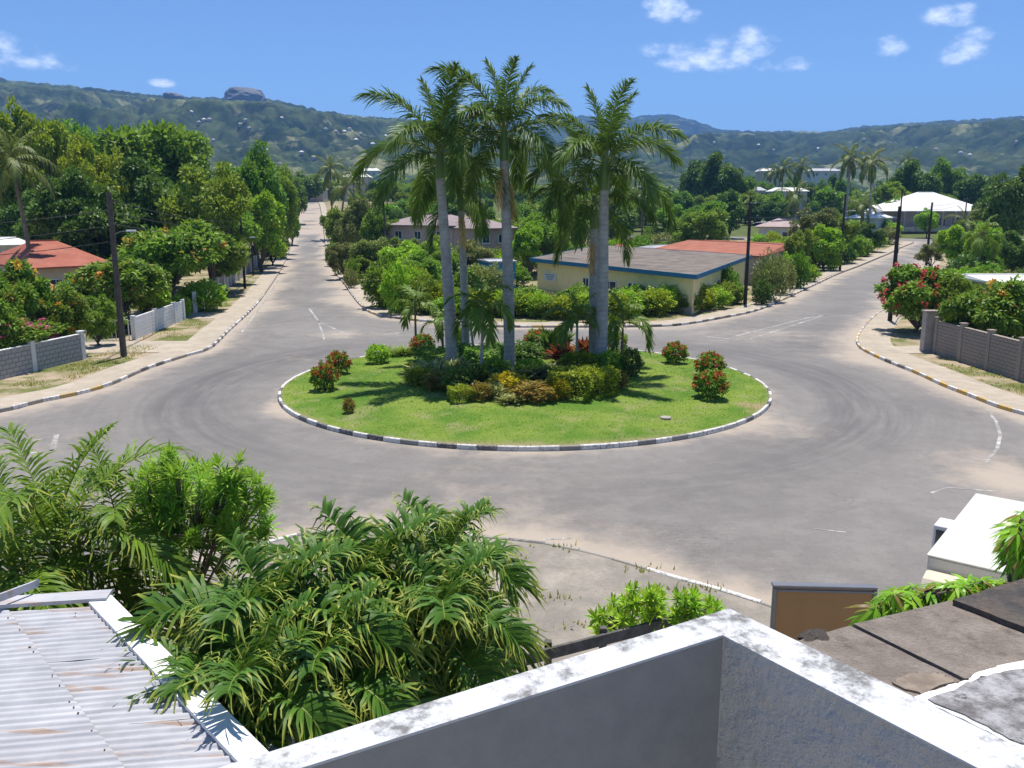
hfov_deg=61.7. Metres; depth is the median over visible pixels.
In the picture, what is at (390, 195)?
belt tree
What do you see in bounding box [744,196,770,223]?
belt tree
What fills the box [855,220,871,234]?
undergrowth bush
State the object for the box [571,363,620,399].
hedge block
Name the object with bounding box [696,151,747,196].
tree
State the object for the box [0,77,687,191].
hills
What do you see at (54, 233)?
overhead wire
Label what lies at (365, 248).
tree
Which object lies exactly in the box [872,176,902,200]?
tree
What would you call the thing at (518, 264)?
undergrowth bush
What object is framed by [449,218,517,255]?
pink house
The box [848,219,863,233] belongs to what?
undergrowth bush
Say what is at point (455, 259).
tree
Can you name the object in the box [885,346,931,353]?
driveway
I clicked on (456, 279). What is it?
undergrowth bush
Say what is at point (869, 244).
undergrowth bush
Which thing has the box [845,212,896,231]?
white house
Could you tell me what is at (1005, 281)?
undergrowth bush
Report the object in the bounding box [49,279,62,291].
window
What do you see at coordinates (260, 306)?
painted line
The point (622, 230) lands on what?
royal palm
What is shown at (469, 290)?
hedge bush
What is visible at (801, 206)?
house
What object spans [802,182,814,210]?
belt tree
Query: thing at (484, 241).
window
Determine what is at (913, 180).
tree
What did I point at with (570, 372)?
hedge block
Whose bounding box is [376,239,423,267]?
tree
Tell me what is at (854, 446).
road
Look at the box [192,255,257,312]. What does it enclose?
panel wall
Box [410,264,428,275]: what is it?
bush
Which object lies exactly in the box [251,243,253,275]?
utility pole
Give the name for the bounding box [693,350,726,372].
flowering bush
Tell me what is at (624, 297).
hedge bush
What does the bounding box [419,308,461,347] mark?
garden palm
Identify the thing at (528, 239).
tree
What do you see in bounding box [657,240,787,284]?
red roofed building
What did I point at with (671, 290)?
hedge bush
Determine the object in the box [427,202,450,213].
belt tree
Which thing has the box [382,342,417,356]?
grass tuft
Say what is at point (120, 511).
garden palm
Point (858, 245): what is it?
tree
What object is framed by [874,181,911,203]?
belt tree
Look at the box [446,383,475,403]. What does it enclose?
shrub
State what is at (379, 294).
hedge bush
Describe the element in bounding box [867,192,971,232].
white roofed villa
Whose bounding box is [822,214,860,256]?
tree
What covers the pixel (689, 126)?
hills
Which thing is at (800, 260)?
bush
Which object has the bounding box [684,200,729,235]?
belt tree
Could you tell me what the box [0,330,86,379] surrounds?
block wall
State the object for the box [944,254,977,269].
undergrowth bush
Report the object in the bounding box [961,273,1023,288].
cream roofed shed
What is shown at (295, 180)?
tree
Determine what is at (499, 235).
window
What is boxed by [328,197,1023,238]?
ground
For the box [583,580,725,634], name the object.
garden shrub
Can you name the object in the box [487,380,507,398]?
striped plant
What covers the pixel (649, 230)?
undergrowth bush
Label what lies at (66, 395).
kerb
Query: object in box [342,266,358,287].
bush
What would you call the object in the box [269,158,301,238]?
tree
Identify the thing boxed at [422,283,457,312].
hedge bush
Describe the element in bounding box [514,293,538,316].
hedge bush
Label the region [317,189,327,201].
house
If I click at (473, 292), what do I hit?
hedge bush
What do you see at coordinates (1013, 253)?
tree
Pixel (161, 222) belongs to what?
overhead wire
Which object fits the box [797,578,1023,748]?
concrete canopy
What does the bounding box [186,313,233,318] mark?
driveway
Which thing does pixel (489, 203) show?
belt tree
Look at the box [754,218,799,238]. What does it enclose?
white walled house
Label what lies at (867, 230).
tree
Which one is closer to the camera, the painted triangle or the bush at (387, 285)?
the painted triangle
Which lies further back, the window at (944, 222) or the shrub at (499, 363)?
the window at (944, 222)
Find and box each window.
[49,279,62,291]
[395,231,402,239]
[414,231,420,239]
[482,234,490,243]
[498,234,501,243]
[583,277,588,287]
[608,281,616,288]
[938,217,945,226]
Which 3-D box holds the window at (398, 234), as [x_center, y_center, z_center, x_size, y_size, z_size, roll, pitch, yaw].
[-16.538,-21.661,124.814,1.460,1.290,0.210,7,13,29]
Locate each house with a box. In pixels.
[0,236,24,252]
[0,240,105,300]
[309,196,316,201]
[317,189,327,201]
[343,174,372,201]
[361,168,381,180]
[379,214,465,250]
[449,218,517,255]
[754,187,766,194]
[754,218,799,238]
[765,187,809,218]
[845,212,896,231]
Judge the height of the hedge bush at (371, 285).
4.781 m
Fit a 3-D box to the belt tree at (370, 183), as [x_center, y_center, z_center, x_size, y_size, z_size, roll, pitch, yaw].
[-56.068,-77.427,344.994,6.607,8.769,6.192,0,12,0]
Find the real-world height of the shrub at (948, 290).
4.655 m
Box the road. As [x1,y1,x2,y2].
[0,202,1023,602]
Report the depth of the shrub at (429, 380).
40.61 m
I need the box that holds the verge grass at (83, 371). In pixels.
[9,287,1023,635]
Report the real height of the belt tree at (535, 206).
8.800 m
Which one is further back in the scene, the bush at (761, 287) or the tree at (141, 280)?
the bush at (761, 287)
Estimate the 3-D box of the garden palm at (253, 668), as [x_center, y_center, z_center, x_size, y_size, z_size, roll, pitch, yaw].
[-3.090,4.633,9.874,3.165,4.758,3.182,0,12,0]
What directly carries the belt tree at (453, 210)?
on the verge at (533, 281)
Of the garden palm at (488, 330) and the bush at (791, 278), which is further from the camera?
the bush at (791, 278)
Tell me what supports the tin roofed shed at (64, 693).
on the forecourt
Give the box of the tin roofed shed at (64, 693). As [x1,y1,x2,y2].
[0,589,268,767]
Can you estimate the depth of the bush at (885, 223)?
198.30 m
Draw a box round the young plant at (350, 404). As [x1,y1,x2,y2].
[342,397,355,413]
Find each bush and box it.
[0,566,33,610]
[27,568,89,607]
[70,596,151,633]
[91,302,129,336]
[168,293,193,316]
[177,286,206,307]
[182,278,229,311]
[308,359,340,391]
[324,241,335,262]
[324,350,352,373]
[334,256,342,274]
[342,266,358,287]
[346,257,359,284]
[359,256,392,307]
[364,343,391,363]
[375,269,395,301]
[377,256,411,313]
[394,260,429,308]
[403,270,442,312]
[408,332,435,352]
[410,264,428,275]
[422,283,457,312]
[432,292,476,317]
[453,264,496,288]
[455,287,485,307]
[467,262,493,280]
[468,261,516,288]
[469,290,497,313]
[483,246,501,256]
[485,286,502,315]
[487,289,534,315]
[495,253,520,276]
[514,254,537,275]
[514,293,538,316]
[516,265,532,286]
[516,284,544,297]
[521,289,558,317]
[522,327,545,348]
[533,296,570,319]
[541,290,557,298]
[546,290,567,296]
[551,293,584,318]
[561,282,588,296]
[563,291,588,318]
[575,292,616,314]
[607,332,628,352]
[608,232,622,241]
[608,239,630,246]
[608,290,630,318]
[610,287,649,317]
[611,287,627,296]
[613,283,645,292]
[628,235,651,246]
[628,290,661,316]
[633,242,643,246]
[635,285,677,315]
[641,232,654,242]
[643,225,663,239]
[650,232,679,244]
[655,282,684,312]
[656,240,673,244]
[660,340,689,363]
[668,290,705,312]
[689,367,730,400]
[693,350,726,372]
[699,283,718,310]
[703,283,735,308]
[715,279,742,304]
[721,265,740,287]
[729,281,743,302]
[749,247,789,300]
[750,233,768,241]
[751,277,773,304]
[757,236,770,241]
[765,232,782,240]
[768,255,796,294]
[771,237,785,242]
[781,250,802,266]
[786,247,811,288]
[800,264,822,281]
[811,254,821,267]
[824,251,841,269]
[842,245,858,262]
[844,234,873,255]
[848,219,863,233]
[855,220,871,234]
[856,235,880,250]
[875,225,901,243]
[880,235,887,246]
[882,219,894,228]
[888,222,903,234]
[930,238,939,249]
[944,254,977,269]
[953,265,975,273]
[968,259,1007,272]
[968,261,1002,272]
[992,257,1008,264]
[992,276,1023,288]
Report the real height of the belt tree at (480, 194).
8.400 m
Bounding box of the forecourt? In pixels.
[118,531,770,688]
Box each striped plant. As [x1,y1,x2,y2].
[400,355,453,379]
[437,353,472,374]
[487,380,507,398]
[493,392,528,404]
[511,361,581,380]
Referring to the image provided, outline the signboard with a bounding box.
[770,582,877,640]
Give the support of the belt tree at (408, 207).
on the verge at (533, 281)
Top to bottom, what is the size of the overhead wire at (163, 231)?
1.575 m
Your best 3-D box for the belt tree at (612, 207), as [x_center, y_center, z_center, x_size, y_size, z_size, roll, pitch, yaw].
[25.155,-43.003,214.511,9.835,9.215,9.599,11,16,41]
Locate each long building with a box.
[755,168,777,186]
[803,168,839,185]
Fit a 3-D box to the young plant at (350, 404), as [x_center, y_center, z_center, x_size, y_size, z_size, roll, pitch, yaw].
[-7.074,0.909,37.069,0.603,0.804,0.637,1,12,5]
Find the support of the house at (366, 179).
on the ground at (742, 231)
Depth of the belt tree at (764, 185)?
305.60 m
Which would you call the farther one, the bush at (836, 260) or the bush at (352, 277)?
the bush at (836, 260)
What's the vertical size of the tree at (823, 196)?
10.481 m
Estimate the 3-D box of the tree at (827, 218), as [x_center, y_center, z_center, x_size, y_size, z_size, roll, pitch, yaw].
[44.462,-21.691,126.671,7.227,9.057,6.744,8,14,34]
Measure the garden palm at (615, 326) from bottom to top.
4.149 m
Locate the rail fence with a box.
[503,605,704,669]
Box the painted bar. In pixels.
[49,434,58,450]
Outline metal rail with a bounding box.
[0,579,38,601]
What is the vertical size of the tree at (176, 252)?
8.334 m
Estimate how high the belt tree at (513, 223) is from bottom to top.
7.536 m
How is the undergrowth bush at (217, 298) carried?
on the verge at (49, 376)
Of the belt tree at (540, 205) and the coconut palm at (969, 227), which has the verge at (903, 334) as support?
the coconut palm at (969, 227)
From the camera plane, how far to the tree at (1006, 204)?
144.51 m
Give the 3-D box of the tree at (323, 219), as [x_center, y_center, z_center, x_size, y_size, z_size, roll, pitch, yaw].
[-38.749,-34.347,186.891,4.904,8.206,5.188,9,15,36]
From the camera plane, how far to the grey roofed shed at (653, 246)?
124.88 m
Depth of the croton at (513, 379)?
39.75 m
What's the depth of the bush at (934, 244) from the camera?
154.36 m
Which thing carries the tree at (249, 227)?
on the verge at (49, 376)
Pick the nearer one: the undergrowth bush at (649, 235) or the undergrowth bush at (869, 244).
the undergrowth bush at (869, 244)
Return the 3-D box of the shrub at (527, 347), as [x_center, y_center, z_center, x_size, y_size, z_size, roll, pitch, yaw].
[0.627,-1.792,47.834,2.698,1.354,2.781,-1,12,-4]
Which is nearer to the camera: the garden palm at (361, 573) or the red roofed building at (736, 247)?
the garden palm at (361, 573)
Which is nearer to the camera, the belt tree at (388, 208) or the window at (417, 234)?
the window at (417, 234)
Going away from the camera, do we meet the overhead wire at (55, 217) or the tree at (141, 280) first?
the overhead wire at (55, 217)
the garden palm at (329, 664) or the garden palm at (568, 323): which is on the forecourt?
the garden palm at (329, 664)
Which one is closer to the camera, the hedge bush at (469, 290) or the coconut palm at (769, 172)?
the hedge bush at (469, 290)
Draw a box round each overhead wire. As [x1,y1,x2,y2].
[0,226,107,239]
[0,241,109,254]
[3,210,107,222]
[112,200,210,220]
[113,212,239,226]
[114,224,238,233]
[751,205,842,217]
[760,201,843,210]
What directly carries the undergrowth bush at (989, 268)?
on the verge at (903, 334)
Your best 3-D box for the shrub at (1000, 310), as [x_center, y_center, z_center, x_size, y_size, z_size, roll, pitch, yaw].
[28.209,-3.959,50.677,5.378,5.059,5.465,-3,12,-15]
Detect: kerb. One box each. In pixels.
[0,240,291,412]
[112,528,770,606]
[278,344,771,450]
[318,202,913,327]
[856,263,1023,414]
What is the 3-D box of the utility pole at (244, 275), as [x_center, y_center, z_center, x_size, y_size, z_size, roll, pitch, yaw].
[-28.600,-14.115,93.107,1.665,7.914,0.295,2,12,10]
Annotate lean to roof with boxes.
[236,712,303,751]
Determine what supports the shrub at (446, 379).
on the lawn at (509, 440)
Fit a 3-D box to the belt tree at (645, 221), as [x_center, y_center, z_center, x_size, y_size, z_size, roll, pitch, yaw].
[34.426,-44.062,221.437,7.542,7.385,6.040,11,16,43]
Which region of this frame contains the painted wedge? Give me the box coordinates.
[707,315,824,340]
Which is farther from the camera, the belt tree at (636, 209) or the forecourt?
the belt tree at (636, 209)
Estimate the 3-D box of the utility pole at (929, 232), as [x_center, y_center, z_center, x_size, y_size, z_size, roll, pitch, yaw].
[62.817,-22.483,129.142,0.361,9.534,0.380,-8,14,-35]
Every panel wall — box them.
[130,299,185,339]
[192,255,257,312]
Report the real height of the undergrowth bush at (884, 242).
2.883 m
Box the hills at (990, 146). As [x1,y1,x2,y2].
[575,116,1023,191]
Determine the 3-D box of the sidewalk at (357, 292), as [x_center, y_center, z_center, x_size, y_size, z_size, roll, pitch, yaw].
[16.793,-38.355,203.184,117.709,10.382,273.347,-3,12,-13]
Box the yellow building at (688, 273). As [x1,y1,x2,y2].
[530,245,751,314]
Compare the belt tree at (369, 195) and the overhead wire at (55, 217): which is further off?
the belt tree at (369, 195)
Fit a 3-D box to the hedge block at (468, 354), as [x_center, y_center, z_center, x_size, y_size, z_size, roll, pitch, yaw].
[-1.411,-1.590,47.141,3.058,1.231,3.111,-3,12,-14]
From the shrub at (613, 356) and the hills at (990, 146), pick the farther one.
the hills at (990, 146)
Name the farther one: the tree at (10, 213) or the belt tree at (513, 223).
the belt tree at (513, 223)
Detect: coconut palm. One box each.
[0,121,63,250]
[309,153,349,233]
[324,168,366,243]
[339,165,368,196]
[626,175,660,234]
[759,162,779,185]
[767,155,800,194]
[771,177,816,217]
[786,152,818,218]
[846,191,881,230]
[894,149,920,167]
[944,205,986,237]
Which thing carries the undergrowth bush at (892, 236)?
on the verge at (533, 281)
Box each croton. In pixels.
[403,361,412,372]
[485,370,531,394]
[507,379,557,403]
[541,376,572,399]
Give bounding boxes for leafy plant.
[449,360,497,385]
[532,325,575,355]
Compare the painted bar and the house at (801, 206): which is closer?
the painted bar
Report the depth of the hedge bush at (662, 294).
70.19 m
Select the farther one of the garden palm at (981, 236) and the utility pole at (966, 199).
the utility pole at (966, 199)
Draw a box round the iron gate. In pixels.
[85,319,129,341]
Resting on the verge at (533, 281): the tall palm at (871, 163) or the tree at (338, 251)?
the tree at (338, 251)
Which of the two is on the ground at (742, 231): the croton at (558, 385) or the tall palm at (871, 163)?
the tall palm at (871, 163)
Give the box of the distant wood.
[307,174,874,201]
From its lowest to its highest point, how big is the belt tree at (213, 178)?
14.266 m
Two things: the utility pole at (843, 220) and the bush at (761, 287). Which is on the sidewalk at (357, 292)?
the utility pole at (843, 220)
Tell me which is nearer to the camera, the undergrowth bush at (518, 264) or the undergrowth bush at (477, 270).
the undergrowth bush at (477, 270)
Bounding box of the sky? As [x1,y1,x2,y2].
[0,0,1023,131]
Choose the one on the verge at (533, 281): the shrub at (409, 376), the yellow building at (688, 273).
the yellow building at (688, 273)
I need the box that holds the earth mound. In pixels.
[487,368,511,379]
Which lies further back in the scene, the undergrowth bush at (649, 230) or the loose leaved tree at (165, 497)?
the undergrowth bush at (649, 230)
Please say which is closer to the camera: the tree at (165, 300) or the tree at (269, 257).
the tree at (165, 300)
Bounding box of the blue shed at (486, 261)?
[477,258,516,289]
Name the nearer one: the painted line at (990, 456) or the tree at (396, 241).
the painted line at (990, 456)
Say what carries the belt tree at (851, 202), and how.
on the ground at (742, 231)
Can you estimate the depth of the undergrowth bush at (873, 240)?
154.78 m
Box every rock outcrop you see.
[162,92,184,98]
[222,87,265,101]
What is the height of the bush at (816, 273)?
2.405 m
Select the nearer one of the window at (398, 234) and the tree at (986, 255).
the tree at (986, 255)
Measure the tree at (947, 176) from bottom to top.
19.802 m
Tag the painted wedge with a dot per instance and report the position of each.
(773, 326)
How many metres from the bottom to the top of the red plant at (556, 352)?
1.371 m
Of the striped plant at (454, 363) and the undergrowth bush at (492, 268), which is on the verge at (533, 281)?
the undergrowth bush at (492, 268)
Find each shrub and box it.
[402,365,434,384]
[420,368,457,391]
[441,364,475,394]
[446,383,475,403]
[463,380,493,400]
[478,354,511,373]
[500,339,546,362]
[512,358,549,375]
[558,349,603,367]
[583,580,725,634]
[591,349,627,371]
[604,367,629,388]
[617,347,644,376]
[926,270,984,309]
[936,275,1023,337]
[1011,297,1023,339]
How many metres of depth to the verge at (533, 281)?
77.36 m
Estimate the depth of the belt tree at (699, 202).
245.26 m
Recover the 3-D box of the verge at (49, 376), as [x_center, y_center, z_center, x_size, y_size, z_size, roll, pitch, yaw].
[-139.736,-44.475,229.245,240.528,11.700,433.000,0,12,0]
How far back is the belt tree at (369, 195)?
295.19 m
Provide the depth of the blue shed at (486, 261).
92.34 m
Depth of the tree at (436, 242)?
110.00 m
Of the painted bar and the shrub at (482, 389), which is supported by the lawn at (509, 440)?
the shrub at (482, 389)
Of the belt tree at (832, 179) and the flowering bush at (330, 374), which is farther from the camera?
the belt tree at (832, 179)
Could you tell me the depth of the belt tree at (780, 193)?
239.32 m
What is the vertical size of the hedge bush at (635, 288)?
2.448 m
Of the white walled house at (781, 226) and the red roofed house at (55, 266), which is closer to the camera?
the red roofed house at (55, 266)
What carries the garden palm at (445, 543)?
on the forecourt
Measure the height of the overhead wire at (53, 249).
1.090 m
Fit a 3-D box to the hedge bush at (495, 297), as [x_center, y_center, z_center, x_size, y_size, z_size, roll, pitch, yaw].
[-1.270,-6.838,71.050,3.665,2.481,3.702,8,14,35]
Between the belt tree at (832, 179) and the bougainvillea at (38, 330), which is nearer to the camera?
the bougainvillea at (38, 330)
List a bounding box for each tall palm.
[830,141,869,221]
[853,144,893,213]
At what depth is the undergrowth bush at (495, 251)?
114.66 m
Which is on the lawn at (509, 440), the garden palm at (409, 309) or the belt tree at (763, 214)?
the garden palm at (409, 309)
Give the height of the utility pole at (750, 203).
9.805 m
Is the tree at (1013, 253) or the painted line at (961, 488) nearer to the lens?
the painted line at (961, 488)
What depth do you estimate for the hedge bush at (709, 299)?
73.79 m
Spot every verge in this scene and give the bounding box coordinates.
[0,246,273,397]
[324,201,901,321]
[858,254,1023,396]
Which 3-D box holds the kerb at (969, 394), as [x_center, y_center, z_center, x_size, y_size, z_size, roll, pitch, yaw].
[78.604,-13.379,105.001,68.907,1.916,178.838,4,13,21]
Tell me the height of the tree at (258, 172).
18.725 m
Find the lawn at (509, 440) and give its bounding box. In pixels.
[281,345,768,445]
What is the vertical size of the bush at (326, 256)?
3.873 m
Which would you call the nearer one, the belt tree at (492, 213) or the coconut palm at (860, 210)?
the coconut palm at (860, 210)
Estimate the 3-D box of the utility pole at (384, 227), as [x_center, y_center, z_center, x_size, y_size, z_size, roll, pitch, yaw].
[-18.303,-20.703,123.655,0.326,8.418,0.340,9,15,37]
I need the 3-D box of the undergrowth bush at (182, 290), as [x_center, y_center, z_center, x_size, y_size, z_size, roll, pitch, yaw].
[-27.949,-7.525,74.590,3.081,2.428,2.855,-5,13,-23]
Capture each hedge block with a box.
[412,345,464,362]
[457,341,516,367]
[544,364,598,401]
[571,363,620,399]
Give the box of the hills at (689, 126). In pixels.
[479,114,739,151]
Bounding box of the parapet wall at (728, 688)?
[219,608,1023,767]
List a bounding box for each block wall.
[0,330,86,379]
[919,310,1023,381]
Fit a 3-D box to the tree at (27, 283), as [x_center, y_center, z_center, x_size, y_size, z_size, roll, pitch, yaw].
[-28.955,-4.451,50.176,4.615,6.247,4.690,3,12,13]
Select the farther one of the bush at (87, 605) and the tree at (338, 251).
the tree at (338, 251)
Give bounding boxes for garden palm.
[0,419,234,658]
[0,453,158,630]
[1,433,220,626]
[104,527,428,737]
[106,596,320,748]
[124,587,371,749]
[252,494,488,708]
[256,562,442,739]
[342,534,558,717]
[344,487,547,685]
[389,280,437,335]
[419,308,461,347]
[441,271,515,364]
[455,306,484,358]
[541,290,599,364]
[584,290,654,354]
[955,214,1007,261]
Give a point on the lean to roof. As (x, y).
(271, 747)
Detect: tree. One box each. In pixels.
[0,95,70,198]
[0,125,29,208]
[0,187,49,239]
[0,257,62,320]
[0,269,26,340]
[19,165,118,258]
[31,283,94,339]
[35,118,101,194]
[54,271,102,297]
[57,130,129,193]
[71,253,172,328]
[78,293,116,344]
[85,153,188,260]
[92,118,213,209]
[117,214,231,298]
[122,440,286,648]
[125,292,171,313]
[154,160,252,279]
[199,222,248,280]
[201,175,217,191]
[201,209,264,273]
[205,170,214,184]
[216,139,288,266]
[244,190,288,271]
[259,236,290,264]
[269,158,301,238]
[280,174,306,189]
[282,208,300,238]
[290,219,300,244]
[294,170,326,200]
[296,186,308,217]
[319,208,337,235]
[323,205,356,246]
[325,242,353,276]
[333,196,373,242]
[343,255,376,280]
[347,194,359,204]
[348,236,392,272]
[358,207,398,243]
[365,181,377,192]
[366,190,375,202]
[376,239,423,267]
[385,182,398,201]
[385,203,402,215]
[388,209,406,219]
[389,236,419,247]
[393,191,406,204]
[395,197,415,213]
[396,185,411,198]
[398,203,407,212]
[401,249,441,282]
[406,200,414,215]
[417,234,453,255]
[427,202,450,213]
[429,250,459,276]
[448,204,464,217]
[451,197,469,212]
[451,238,495,266]
[474,207,496,219]
[477,183,488,197]
[483,197,493,211]
[511,217,537,239]
[512,219,543,272]
[515,189,529,205]
[515,199,539,211]
[516,196,538,206]
[517,202,542,218]
[517,209,589,254]
[520,184,540,197]
[536,200,544,211]
[542,196,557,211]
[564,199,598,244]
[591,195,621,220]
[608,207,638,237]
[627,203,644,230]
[641,202,658,227]
[654,204,685,234]
[666,207,730,242]
[672,190,695,213]
[677,159,706,204]
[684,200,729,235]
[693,195,715,209]
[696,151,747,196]
[716,188,747,237]
[740,176,757,219]
[740,188,766,206]
[743,197,762,224]
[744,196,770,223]
[757,180,774,194]
[757,201,785,221]
[760,192,790,217]
[765,191,783,198]
[783,228,819,262]
[784,176,801,187]
[786,206,841,261]
[788,197,798,217]
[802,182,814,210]
[807,200,821,216]
[810,223,845,269]
[812,177,832,201]
[814,186,845,212]
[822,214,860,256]
[823,174,837,188]
[833,178,853,196]
[843,195,874,222]
[845,510,1023,625]
[846,238,867,259]
[858,222,887,246]
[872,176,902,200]
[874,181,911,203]
[885,195,900,203]
[889,158,943,194]
[889,190,900,200]
[913,244,943,266]
[914,207,939,237]
[926,156,968,194]
[935,224,972,262]
[952,172,995,204]
[962,221,1002,260]
[970,190,996,231]
[971,163,1023,236]
[996,229,1023,271]
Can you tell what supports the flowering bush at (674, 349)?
on the lawn at (509, 440)
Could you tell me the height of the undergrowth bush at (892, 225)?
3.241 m
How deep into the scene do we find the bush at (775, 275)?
81.12 m
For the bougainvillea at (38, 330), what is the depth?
46.95 m
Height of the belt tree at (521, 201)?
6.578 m
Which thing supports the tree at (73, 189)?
on the verge at (49, 376)
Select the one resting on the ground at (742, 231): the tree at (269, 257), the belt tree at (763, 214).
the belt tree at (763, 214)
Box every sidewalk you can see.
[0,238,290,407]
[319,202,912,324]
[859,253,1023,410]
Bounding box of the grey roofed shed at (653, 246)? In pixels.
[641,244,668,247]
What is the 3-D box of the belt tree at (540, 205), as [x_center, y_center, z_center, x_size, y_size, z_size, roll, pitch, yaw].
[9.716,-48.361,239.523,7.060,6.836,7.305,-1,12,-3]
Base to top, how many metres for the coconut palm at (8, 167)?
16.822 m
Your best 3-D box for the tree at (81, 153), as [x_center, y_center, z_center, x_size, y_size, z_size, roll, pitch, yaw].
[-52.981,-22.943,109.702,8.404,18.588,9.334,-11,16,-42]
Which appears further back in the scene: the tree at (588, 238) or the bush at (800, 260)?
the tree at (588, 238)
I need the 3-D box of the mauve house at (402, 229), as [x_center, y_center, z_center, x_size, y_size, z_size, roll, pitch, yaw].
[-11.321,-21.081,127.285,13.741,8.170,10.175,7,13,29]
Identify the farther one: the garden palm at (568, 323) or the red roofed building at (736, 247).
the red roofed building at (736, 247)
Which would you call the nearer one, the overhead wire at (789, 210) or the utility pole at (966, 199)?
the overhead wire at (789, 210)
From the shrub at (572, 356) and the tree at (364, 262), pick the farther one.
the tree at (364, 262)
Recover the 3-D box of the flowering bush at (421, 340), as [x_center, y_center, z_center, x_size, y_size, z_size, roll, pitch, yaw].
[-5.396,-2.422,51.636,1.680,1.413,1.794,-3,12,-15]
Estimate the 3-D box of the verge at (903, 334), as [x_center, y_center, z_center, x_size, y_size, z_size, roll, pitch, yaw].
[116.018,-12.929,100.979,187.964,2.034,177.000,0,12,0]
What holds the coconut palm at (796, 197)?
on the verge at (533, 281)
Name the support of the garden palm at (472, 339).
on the lawn at (509, 440)
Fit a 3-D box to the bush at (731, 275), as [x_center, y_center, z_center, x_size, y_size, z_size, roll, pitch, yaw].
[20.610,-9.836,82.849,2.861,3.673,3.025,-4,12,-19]
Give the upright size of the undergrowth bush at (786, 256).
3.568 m
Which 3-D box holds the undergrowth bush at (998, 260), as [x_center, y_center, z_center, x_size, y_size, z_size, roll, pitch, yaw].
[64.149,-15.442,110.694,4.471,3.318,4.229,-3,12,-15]
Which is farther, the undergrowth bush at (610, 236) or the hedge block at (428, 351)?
the undergrowth bush at (610, 236)
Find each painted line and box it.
[241,276,280,331]
[543,537,570,539]
[931,487,998,492]
[984,409,1001,461]
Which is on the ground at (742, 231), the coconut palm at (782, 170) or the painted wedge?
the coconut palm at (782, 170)
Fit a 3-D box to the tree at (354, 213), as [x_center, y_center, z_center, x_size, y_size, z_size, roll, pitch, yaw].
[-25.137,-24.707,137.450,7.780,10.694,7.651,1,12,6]
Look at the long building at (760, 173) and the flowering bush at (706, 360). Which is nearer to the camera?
the flowering bush at (706, 360)
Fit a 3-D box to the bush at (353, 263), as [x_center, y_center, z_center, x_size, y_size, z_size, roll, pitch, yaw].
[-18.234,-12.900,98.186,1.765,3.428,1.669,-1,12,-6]
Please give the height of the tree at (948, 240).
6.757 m
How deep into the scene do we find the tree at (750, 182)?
253.53 m
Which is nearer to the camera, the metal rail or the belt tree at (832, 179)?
the metal rail
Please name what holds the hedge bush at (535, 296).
on the verge at (533, 281)
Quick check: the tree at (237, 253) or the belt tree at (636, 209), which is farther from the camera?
the belt tree at (636, 209)
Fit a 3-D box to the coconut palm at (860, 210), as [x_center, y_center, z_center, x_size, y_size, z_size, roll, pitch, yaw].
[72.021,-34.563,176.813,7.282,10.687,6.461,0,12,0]
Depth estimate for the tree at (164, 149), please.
120.92 m
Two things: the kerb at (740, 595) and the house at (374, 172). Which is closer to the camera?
the kerb at (740, 595)
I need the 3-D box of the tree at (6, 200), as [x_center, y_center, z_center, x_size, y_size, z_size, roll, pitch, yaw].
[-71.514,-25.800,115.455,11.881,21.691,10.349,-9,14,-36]
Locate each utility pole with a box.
[106,192,135,356]
[240,217,254,288]
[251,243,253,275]
[384,214,385,240]
[743,197,766,304]
[838,195,855,269]
[887,206,901,320]
[925,202,932,264]
[963,197,970,225]
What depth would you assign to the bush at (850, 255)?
134.02 m
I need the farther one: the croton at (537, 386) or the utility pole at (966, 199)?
the utility pole at (966, 199)
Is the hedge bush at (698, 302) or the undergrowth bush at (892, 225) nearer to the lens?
the hedge bush at (698, 302)
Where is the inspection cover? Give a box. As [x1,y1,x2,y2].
[660,416,670,418]
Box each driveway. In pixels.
[85,341,211,352]
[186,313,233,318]
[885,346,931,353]
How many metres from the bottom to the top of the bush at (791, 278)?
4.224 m
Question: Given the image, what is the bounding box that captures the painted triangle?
[318,322,352,339]
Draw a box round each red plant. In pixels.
[542,341,575,362]
[571,336,588,359]
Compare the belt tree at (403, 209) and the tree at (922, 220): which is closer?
the tree at (922, 220)
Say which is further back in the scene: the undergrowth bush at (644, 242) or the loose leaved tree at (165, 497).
the undergrowth bush at (644, 242)
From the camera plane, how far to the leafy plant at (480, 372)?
40.62 m
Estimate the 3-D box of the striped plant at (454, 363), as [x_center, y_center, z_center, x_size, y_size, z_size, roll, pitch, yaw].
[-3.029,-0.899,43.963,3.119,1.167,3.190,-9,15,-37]
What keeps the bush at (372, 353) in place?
on the lawn at (509, 440)
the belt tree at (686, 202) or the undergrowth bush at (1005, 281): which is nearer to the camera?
the undergrowth bush at (1005, 281)
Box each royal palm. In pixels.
[349,60,523,361]
[394,126,523,346]
[420,55,592,370]
[520,77,690,368]
[527,141,658,359]
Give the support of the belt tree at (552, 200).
on the ground at (742, 231)
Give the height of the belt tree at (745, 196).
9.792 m
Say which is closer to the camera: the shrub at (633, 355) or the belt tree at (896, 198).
the shrub at (633, 355)
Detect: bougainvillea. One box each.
[0,315,70,348]
[874,261,964,332]
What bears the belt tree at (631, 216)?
on the verge at (533, 281)
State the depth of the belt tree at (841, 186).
316.85 m
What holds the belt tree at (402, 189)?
on the ground at (742, 231)

